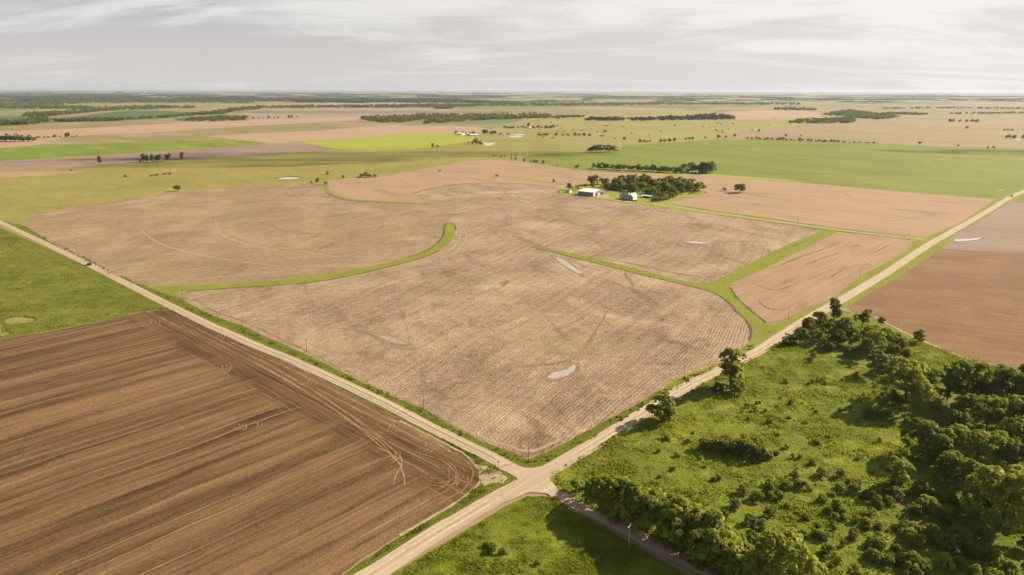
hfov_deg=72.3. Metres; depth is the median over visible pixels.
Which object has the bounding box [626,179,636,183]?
tree
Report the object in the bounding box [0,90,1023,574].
ground
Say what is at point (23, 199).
pasture
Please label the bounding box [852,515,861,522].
shrub
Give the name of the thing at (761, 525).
shrub
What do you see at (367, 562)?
verge
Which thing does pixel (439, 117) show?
woodland
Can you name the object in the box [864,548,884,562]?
shrub
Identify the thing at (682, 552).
bush
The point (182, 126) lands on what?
pink strip field
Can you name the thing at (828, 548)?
shrub
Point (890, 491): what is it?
shrub
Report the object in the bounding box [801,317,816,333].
tree
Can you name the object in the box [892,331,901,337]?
bush
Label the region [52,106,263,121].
woodland
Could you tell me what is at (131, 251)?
stubble field
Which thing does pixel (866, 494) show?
shrub
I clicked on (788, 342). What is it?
bush
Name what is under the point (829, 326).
tree
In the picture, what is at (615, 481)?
tree
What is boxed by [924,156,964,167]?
field path
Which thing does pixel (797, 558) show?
tree
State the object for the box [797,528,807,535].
shrub
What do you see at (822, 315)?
tree
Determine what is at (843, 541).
shrub
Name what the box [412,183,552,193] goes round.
furrow edge
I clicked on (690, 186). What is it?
tree
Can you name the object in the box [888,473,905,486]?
bush
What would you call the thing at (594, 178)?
tree
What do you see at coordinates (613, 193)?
lawn
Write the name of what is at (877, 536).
shrub
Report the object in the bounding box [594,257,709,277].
field line
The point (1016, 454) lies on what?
tree
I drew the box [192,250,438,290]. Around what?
furrow edge
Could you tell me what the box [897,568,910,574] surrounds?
bush
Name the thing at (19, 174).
pink strip field
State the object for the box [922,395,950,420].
tree
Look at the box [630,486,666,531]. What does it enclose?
tree
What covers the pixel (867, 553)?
shrub
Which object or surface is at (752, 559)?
tree
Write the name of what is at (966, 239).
puddle
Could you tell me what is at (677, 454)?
shrub
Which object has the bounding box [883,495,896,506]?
shrub
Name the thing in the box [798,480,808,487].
shrub
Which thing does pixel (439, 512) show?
headland bank
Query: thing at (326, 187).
waterway
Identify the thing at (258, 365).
tyre track
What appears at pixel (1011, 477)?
tree
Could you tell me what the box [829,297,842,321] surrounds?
tree
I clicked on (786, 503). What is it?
shrub
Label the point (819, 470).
shrub
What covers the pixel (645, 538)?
wheel track
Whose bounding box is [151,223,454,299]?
waterway
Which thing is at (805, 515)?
shrub
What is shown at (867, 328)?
bush
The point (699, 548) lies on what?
tree
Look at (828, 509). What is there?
shrub
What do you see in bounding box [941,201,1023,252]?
mauve field
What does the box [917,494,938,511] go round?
bush
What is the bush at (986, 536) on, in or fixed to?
on the rough pasture at (707, 426)
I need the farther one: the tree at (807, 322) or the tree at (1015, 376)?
the tree at (807, 322)
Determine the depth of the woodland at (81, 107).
4120.12 m
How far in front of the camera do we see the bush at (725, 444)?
238.82 m
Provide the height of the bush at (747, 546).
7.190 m
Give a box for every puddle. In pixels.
[374,334,406,343]
[548,365,574,378]
[556,257,580,273]
[685,241,710,242]
[954,237,981,240]
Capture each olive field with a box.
[0,115,252,131]
[47,120,381,143]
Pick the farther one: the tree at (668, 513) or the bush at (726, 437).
the bush at (726, 437)
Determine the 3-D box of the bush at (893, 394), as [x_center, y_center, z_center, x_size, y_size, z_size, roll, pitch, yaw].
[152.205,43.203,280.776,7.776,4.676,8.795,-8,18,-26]
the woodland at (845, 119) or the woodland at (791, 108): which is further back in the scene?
the woodland at (791, 108)
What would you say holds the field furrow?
on the green field at (981, 172)
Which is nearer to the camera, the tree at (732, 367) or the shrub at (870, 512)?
the shrub at (870, 512)
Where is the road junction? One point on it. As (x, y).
(535, 479)
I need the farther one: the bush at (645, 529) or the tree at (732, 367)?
the tree at (732, 367)
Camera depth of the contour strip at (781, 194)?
831.44 m
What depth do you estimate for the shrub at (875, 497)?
209.51 m
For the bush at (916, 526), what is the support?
on the rough pasture at (707, 426)
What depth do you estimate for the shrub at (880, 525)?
198.40 m
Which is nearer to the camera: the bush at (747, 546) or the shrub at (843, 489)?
the bush at (747, 546)
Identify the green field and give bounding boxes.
[0,117,25,119]
[0,140,263,160]
[59,110,189,121]
[174,115,241,120]
[522,139,1023,197]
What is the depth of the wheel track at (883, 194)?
834.03 m
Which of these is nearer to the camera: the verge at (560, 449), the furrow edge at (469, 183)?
the verge at (560, 449)
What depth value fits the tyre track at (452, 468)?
225.59 m
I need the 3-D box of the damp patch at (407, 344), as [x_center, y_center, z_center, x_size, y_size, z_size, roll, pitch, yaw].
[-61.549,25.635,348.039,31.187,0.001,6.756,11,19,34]
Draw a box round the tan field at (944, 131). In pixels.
[719,117,1023,147]
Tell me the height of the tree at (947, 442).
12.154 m
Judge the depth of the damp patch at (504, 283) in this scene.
448.10 m
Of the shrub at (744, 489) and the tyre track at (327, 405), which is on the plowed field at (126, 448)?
the tyre track at (327, 405)
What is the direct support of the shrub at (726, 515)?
on the rough pasture at (707, 426)
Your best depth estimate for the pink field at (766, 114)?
3494.96 m
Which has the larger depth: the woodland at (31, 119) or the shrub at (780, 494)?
the woodland at (31, 119)
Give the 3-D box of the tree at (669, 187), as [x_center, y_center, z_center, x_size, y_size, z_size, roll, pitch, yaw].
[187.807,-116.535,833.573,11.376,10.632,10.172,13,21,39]
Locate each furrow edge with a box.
[0,311,145,339]
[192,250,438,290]
[327,193,429,204]
[407,222,455,257]
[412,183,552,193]
[533,247,751,339]
[729,287,766,322]
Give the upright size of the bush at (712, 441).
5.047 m
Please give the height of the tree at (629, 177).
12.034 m
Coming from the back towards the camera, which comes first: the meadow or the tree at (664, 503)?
the meadow
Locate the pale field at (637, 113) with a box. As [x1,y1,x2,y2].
[539,110,717,120]
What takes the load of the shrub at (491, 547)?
on the grass corner at (561, 541)
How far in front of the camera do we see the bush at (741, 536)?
186.17 m
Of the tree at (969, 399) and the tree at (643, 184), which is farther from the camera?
the tree at (643, 184)
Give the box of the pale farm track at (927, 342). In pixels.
[875,317,1020,371]
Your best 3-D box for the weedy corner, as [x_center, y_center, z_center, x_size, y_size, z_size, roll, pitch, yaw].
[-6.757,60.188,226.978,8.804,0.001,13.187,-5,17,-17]
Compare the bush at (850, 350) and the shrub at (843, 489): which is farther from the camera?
the bush at (850, 350)
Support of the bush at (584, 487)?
on the rough pasture at (707, 426)
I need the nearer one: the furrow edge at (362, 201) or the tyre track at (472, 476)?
the tyre track at (472, 476)
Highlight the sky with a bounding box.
[0,0,1023,92]
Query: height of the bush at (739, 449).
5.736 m
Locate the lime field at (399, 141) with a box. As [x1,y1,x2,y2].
[296,134,474,149]
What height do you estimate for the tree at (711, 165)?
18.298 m
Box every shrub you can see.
[482,542,489,547]
[486,542,496,554]
[498,547,508,554]
[661,434,671,441]
[673,452,681,456]
[716,474,722,480]
[721,510,729,519]
[729,498,741,509]
[736,484,747,495]
[744,513,758,528]
[749,490,765,501]
[751,405,759,411]
[756,518,766,530]
[763,481,776,490]
[763,507,777,517]
[765,418,774,424]
[766,491,776,500]
[773,449,780,454]
[776,491,785,499]
[779,478,792,489]
[784,501,792,507]
[785,523,798,529]
[793,479,802,487]
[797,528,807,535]
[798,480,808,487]
[802,513,810,519]
[808,459,816,465]
[810,439,821,444]
[810,527,823,536]
[811,530,832,540]
[816,467,828,476]
[816,493,827,504]
[820,543,835,552]
[821,555,828,560]
[823,506,832,513]
[827,491,836,496]
[829,511,839,520]
[830,499,841,508]
[831,524,837,530]
[831,554,842,564]
[835,468,846,476]
[835,482,844,487]
[836,506,846,513]
[837,486,847,493]
[839,539,846,546]
[840,513,849,520]
[848,531,857,539]
[849,483,860,492]
[851,479,861,487]
[851,563,859,570]
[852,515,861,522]
[858,489,875,499]
[859,516,871,528]
[861,510,869,516]
[864,542,876,548]
[864,548,876,562]
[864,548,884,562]
[865,536,879,547]
[868,510,873,518]
[872,494,883,505]
[872,534,885,548]
[873,501,884,509]
[873,521,884,530]
[874,539,887,550]
[880,554,897,566]
[882,487,895,496]
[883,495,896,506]
[890,485,905,497]
[890,523,897,528]
[893,544,899,552]
[896,547,906,552]
[896,552,911,568]
[897,519,909,532]
[903,489,910,495]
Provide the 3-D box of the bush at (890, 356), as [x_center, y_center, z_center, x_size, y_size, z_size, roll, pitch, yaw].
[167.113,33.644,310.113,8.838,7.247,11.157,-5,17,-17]
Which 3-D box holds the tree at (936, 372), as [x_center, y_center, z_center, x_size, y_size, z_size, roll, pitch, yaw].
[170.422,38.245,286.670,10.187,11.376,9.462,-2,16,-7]
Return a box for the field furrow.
[760,172,901,173]
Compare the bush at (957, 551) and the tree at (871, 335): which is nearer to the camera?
the bush at (957, 551)
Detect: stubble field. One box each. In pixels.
[25,183,822,456]
[27,184,460,286]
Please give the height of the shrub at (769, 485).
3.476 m
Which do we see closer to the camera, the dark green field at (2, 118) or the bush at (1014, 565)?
the bush at (1014, 565)
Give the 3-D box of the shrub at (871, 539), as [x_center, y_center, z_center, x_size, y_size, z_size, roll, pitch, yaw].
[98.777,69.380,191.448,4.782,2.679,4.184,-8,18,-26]
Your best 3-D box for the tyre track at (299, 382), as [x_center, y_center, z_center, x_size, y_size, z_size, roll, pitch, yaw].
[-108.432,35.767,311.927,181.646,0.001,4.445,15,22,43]
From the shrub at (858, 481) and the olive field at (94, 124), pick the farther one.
the olive field at (94, 124)
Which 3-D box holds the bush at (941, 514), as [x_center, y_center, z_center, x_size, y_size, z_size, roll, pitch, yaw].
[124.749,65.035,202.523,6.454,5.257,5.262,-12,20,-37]
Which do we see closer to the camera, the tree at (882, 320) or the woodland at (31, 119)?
the tree at (882, 320)
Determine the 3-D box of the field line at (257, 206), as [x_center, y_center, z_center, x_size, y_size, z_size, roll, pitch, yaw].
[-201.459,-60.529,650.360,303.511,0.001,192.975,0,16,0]
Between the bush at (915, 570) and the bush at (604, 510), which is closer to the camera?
the bush at (915, 570)
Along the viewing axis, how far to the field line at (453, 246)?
561.60 m
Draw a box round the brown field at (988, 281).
[849,249,1023,369]
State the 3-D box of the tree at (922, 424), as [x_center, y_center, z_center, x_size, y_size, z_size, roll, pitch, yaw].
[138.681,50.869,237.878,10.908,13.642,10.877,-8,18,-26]
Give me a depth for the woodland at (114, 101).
5738.40 m
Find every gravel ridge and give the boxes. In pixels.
[3,223,495,459]
[370,191,1023,574]
[557,493,713,574]
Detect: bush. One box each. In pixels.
[570,476,583,492]
[577,485,593,504]
[599,506,609,513]
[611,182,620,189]
[613,511,624,521]
[639,526,650,535]
[647,530,665,544]
[659,408,672,421]
[663,537,677,549]
[677,543,689,557]
[682,178,695,182]
[687,552,706,570]
[698,437,710,449]
[703,557,722,573]
[704,436,721,450]
[709,382,728,392]
[712,437,732,452]
[720,435,731,439]
[722,439,737,452]
[728,437,750,458]
[729,379,745,395]
[735,531,750,544]
[738,433,751,440]
[738,438,761,456]
[742,541,762,572]
[746,530,761,545]
[749,436,764,444]
[749,443,769,459]
[758,449,773,460]
[782,332,800,343]
[782,338,792,346]
[810,351,816,356]
[817,341,835,350]
[843,345,863,355]
[850,570,874,574]
[860,326,879,334]
[862,405,879,417]
[877,406,894,420]
[878,327,893,335]
[878,388,903,402]
[883,353,900,372]
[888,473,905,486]
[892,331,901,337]
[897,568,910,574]
[903,502,922,514]
[903,560,925,574]
[904,522,927,538]
[904,527,927,546]
[907,550,931,572]
[908,435,942,464]
[912,329,925,342]
[912,479,938,498]
[916,487,928,496]
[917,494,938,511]
[924,523,939,536]
[931,503,951,522]
[936,552,957,573]
[937,493,963,508]
[938,533,964,551]
[942,500,958,510]
[946,547,963,561]
[969,564,981,573]
[979,529,995,542]
[982,546,1003,563]
[985,568,1004,574]
[992,557,1020,574]
[1003,569,1012,574]
[1016,536,1023,548]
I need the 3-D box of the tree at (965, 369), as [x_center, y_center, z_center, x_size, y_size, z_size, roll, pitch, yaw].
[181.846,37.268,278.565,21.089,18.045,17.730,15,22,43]
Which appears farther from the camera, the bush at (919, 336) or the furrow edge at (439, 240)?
the furrow edge at (439, 240)
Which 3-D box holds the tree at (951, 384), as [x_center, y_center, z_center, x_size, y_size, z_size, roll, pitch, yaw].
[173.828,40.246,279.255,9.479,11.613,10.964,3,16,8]
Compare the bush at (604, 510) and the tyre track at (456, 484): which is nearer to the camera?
the bush at (604, 510)
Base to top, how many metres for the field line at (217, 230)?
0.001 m
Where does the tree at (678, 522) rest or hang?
on the rough pasture at (707, 426)
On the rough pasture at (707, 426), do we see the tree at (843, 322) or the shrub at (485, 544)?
the tree at (843, 322)
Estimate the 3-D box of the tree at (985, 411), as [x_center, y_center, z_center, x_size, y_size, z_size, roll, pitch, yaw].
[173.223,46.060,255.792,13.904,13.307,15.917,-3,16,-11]
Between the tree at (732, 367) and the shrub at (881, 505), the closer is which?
the shrub at (881, 505)
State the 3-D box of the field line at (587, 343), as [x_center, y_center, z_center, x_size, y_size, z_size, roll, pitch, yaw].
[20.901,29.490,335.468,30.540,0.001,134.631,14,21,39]
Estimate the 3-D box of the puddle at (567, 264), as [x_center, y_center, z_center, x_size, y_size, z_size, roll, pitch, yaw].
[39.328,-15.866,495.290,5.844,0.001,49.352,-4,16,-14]
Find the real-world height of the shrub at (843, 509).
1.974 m
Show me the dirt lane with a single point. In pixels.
(627, 534)
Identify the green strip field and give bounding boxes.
[461,106,570,109]
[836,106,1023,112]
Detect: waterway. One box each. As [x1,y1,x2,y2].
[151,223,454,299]
[324,184,425,203]
[535,230,913,392]
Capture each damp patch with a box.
[369,332,411,345]
[492,280,509,290]
[542,362,579,380]
[552,255,584,276]
[624,271,633,288]
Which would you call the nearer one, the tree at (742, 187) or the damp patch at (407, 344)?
the damp patch at (407, 344)
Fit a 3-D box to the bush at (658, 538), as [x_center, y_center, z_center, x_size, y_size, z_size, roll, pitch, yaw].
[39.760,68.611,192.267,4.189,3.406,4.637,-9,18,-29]
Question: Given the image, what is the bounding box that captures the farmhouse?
[619,191,637,199]
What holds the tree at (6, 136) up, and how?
on the pink field at (4, 144)
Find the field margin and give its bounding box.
[594,171,813,182]
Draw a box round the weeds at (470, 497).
[370,438,504,560]
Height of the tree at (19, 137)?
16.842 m
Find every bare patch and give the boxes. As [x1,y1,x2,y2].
[4,317,33,323]
[883,490,911,506]
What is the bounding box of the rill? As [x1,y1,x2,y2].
[771,244,835,268]
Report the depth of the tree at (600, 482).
205.58 m
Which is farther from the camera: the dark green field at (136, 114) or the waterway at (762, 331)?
the dark green field at (136, 114)
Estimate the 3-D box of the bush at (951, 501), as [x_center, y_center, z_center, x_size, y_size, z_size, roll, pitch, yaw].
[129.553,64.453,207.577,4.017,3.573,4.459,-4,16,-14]
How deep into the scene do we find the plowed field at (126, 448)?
232.72 m
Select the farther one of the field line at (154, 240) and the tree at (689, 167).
the tree at (689, 167)
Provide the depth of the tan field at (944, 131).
2051.28 m
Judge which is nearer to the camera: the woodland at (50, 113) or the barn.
the barn
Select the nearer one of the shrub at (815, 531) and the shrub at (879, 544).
the shrub at (879, 544)
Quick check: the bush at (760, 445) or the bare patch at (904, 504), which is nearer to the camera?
the bare patch at (904, 504)
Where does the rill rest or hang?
on the pink field at (813, 283)
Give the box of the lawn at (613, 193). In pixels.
[555,181,922,238]
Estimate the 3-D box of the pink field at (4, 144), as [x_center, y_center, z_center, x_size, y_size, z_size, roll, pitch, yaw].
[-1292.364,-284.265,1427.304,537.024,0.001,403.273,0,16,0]
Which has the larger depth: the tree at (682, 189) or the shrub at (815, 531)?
the tree at (682, 189)
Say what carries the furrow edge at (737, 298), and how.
on the pink field at (813, 283)
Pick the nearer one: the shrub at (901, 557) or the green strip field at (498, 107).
the shrub at (901, 557)
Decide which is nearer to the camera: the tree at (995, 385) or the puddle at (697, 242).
the tree at (995, 385)
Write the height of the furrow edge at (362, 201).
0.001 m
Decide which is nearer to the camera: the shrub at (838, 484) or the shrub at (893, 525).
the shrub at (893, 525)
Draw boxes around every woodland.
[0,91,1023,103]
[0,98,253,104]
[0,103,194,110]
[0,115,51,124]
[22,109,98,116]
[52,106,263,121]
[185,115,247,120]
[227,103,476,108]
[360,112,551,122]
[434,105,453,108]
[476,101,799,105]
[490,114,584,118]
[584,113,734,120]
[774,107,816,109]
[789,116,855,122]
[823,109,898,118]
[883,106,1023,108]
[886,111,927,114]
[950,111,1023,113]
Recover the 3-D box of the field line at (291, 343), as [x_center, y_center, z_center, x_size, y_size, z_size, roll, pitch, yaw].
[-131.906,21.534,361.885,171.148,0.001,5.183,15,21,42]
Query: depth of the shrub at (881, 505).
207.91 m
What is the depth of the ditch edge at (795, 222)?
656.42 m
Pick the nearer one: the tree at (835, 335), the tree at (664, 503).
the tree at (664, 503)
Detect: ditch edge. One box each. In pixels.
[677,205,906,236]
[720,215,910,239]
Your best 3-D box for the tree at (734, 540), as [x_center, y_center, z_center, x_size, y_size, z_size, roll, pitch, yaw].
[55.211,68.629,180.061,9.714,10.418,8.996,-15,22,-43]
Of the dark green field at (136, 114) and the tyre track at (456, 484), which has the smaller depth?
the tyre track at (456, 484)
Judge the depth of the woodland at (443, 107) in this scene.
4289.81 m
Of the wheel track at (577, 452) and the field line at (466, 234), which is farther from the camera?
the field line at (466, 234)
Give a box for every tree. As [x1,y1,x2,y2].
[3,133,14,141]
[8,133,22,141]
[17,135,26,141]
[584,474,623,508]
[587,175,599,183]
[593,474,629,511]
[602,145,608,151]
[606,488,651,523]
[612,480,641,518]
[623,175,635,182]
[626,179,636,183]
[628,183,638,190]
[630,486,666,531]
[638,177,649,184]
[638,493,681,538]
[639,182,646,188]
[645,390,676,418]
[653,496,692,535]
[655,500,724,557]
[661,175,674,181]
[665,185,673,191]
[670,505,727,556]
[677,182,686,189]
[677,187,684,193]
[685,162,694,171]
[686,523,737,560]
[687,183,694,190]
[691,163,698,171]
[693,181,706,188]
[703,161,716,172]
[705,535,743,573]
[716,543,749,574]
[718,347,746,386]
[724,548,769,574]
[734,183,745,192]
[744,526,828,574]
[795,328,809,341]
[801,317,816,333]
[809,330,826,342]
[812,311,828,327]
[819,318,838,335]
[827,329,846,345]
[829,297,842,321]
[834,317,853,333]
[845,326,861,344]
[853,309,872,326]
[858,337,876,355]
[862,330,890,350]
[866,350,889,373]
[874,356,933,403]
[877,316,886,324]
[883,333,898,344]
[884,343,900,355]
[887,455,915,481]
[891,337,908,348]
[898,348,912,358]
[900,417,938,455]
[917,427,957,458]
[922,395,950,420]
[923,367,943,393]
[928,449,970,481]
[938,374,962,400]
[943,359,997,396]
[945,423,970,457]
[947,409,974,433]
[950,393,981,412]
[951,459,991,494]
[954,429,1010,462]
[960,463,1023,531]
[960,483,1005,517]
[964,395,1012,429]
[971,373,1004,396]
[981,415,1023,444]
[989,394,1023,422]
[992,364,1023,399]
[995,437,1023,465]
[1011,363,1023,392]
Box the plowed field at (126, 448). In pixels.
[0,310,478,574]
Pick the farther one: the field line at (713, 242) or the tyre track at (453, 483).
the field line at (713, 242)
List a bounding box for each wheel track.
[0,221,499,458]
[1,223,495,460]
[375,192,1022,574]
[469,411,644,512]
[510,466,522,485]
[558,492,718,574]
[676,196,889,217]
[691,202,901,229]
[768,206,944,220]
[775,183,982,202]
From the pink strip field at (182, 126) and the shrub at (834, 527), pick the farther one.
the pink strip field at (182, 126)
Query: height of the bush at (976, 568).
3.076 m
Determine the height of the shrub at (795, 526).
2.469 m
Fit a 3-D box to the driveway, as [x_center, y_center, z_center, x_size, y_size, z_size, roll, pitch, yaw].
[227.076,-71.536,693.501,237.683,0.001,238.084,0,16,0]
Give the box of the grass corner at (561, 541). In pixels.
[390,496,686,574]
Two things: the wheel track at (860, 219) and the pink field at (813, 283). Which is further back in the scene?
the wheel track at (860, 219)
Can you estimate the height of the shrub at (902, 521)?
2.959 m
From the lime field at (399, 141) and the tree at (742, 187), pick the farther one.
the lime field at (399, 141)
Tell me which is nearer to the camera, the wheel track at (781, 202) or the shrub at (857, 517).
the shrub at (857, 517)
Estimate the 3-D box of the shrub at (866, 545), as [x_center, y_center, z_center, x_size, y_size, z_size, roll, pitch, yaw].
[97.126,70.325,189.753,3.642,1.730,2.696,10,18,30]
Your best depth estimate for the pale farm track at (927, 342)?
345.64 m
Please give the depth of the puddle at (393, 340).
346.76 m
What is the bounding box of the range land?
[446,113,1023,147]
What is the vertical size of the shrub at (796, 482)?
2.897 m
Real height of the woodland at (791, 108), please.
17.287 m
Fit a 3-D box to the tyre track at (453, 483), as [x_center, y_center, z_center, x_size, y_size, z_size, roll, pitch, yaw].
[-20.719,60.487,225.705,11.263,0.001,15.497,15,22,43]
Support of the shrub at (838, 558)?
on the rough pasture at (707, 426)
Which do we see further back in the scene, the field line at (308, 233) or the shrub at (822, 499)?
the field line at (308, 233)
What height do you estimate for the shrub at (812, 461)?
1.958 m
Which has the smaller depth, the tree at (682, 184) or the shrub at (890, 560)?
the shrub at (890, 560)
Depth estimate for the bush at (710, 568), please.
179.40 m
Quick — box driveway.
[608,197,928,240]
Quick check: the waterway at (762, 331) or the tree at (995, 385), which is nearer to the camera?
the tree at (995, 385)
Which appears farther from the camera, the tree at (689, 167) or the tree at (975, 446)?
the tree at (689, 167)
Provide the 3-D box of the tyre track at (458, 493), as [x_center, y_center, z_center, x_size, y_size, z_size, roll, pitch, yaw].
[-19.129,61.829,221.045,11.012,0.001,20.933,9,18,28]
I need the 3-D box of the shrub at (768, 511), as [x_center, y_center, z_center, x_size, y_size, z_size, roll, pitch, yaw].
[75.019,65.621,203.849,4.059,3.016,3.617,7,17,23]
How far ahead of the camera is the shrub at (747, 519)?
199.93 m
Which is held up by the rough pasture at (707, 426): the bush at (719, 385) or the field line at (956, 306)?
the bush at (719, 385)
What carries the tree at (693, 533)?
on the rough pasture at (707, 426)
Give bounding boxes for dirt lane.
[548,489,723,574]
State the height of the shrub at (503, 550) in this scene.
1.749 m
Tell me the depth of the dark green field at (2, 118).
2878.21 m
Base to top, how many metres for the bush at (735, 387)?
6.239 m
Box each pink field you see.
[0,141,49,147]
[209,125,490,142]
[326,160,993,235]
[725,110,819,118]
[730,232,911,321]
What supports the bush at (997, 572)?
on the rough pasture at (707, 426)
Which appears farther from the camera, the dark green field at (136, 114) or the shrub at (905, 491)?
the dark green field at (136, 114)
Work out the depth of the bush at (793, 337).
341.50 m
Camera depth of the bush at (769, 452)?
234.97 m
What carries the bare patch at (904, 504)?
on the rough pasture at (707, 426)
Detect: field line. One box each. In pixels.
[57,198,465,227]
[78,205,448,240]
[138,229,305,267]
[197,300,353,373]
[215,218,351,257]
[256,219,398,233]
[338,328,414,349]
[427,225,461,260]
[428,225,467,265]
[431,311,607,383]
[442,410,613,452]
[453,225,471,259]
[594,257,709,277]
[665,241,767,243]
[676,328,742,372]
[873,291,1023,319]
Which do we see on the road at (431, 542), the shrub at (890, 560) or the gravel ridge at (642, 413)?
the gravel ridge at (642, 413)
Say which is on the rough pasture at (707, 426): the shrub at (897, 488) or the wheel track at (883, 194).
the shrub at (897, 488)
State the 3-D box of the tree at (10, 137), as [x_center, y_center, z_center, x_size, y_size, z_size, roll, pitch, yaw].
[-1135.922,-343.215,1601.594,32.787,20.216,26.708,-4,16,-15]
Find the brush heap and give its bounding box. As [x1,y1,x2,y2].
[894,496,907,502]
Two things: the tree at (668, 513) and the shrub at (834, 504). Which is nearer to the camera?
the tree at (668, 513)
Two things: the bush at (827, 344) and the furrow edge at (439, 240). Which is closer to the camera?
the bush at (827, 344)
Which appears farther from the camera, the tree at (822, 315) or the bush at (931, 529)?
the tree at (822, 315)
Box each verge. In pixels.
[0,228,515,574]
[1,220,661,467]
[841,193,1023,306]
[911,189,1023,250]
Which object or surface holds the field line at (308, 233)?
on the stubble field at (131, 251)
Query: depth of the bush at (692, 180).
885.39 m
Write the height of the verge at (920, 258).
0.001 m
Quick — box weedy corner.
[474,465,507,485]
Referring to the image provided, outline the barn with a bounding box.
[578,188,604,195]
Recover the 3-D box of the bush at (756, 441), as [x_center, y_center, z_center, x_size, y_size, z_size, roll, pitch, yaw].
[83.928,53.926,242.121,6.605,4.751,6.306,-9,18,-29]
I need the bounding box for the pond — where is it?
[278,177,298,178]
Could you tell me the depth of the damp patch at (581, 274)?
496.99 m
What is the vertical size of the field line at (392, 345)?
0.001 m
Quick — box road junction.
[489,453,579,505]
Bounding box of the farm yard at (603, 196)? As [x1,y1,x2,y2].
[596,194,608,197]
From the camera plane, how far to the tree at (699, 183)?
856.83 m
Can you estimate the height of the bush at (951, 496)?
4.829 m
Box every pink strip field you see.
[0,117,360,136]
[0,171,88,177]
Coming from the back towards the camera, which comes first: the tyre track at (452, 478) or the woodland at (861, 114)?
the woodland at (861, 114)
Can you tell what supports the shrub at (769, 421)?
on the rough pasture at (707, 426)
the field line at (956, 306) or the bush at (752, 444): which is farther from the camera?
the field line at (956, 306)
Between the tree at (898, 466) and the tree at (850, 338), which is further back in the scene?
the tree at (850, 338)
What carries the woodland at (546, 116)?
on the ground at (860, 98)
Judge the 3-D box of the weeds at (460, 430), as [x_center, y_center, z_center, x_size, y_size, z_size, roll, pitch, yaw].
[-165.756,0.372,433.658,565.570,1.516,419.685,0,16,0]
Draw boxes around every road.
[0,220,515,476]
[353,190,1023,574]
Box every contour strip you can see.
[422,170,564,184]
[740,192,832,198]
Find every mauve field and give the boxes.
[0,143,331,169]
[230,108,491,128]
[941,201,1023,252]
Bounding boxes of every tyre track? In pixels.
[180,325,374,438]
[184,322,383,438]
[230,342,473,507]
[247,357,390,451]
[255,361,405,484]
[259,359,402,484]
[415,451,456,500]
[418,464,468,498]
[425,462,456,482]
[426,467,458,493]
[427,462,463,486]
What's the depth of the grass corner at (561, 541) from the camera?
192.82 m
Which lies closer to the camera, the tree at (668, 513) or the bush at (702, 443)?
the tree at (668, 513)
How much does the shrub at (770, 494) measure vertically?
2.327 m
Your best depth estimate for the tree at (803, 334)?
342.46 m
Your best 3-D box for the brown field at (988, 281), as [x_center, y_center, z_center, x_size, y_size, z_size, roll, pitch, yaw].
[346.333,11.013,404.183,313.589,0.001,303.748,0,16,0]
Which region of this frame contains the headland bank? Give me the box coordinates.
[399,420,481,535]
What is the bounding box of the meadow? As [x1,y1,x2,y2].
[0,230,172,338]
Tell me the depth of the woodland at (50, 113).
3207.54 m
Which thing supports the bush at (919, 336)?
on the rough pasture at (707, 426)
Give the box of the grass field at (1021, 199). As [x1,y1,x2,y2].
[1013,197,1023,202]
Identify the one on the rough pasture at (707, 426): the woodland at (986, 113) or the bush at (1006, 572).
the bush at (1006, 572)
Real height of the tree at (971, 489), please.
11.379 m
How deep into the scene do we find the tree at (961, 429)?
235.21 m
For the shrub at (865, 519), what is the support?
on the rough pasture at (707, 426)
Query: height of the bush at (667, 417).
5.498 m
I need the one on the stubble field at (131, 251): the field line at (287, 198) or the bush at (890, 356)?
the field line at (287, 198)
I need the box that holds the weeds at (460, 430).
[23,226,753,463]
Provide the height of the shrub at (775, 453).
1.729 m
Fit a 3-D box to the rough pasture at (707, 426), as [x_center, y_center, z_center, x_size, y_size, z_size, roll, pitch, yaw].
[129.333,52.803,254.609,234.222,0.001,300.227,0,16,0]
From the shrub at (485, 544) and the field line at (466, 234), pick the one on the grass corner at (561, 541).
the shrub at (485, 544)
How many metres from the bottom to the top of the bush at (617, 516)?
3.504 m
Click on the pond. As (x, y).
(289, 178)
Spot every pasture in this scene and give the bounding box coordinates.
[0,133,1023,315]
[551,310,1023,574]
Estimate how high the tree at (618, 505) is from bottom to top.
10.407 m

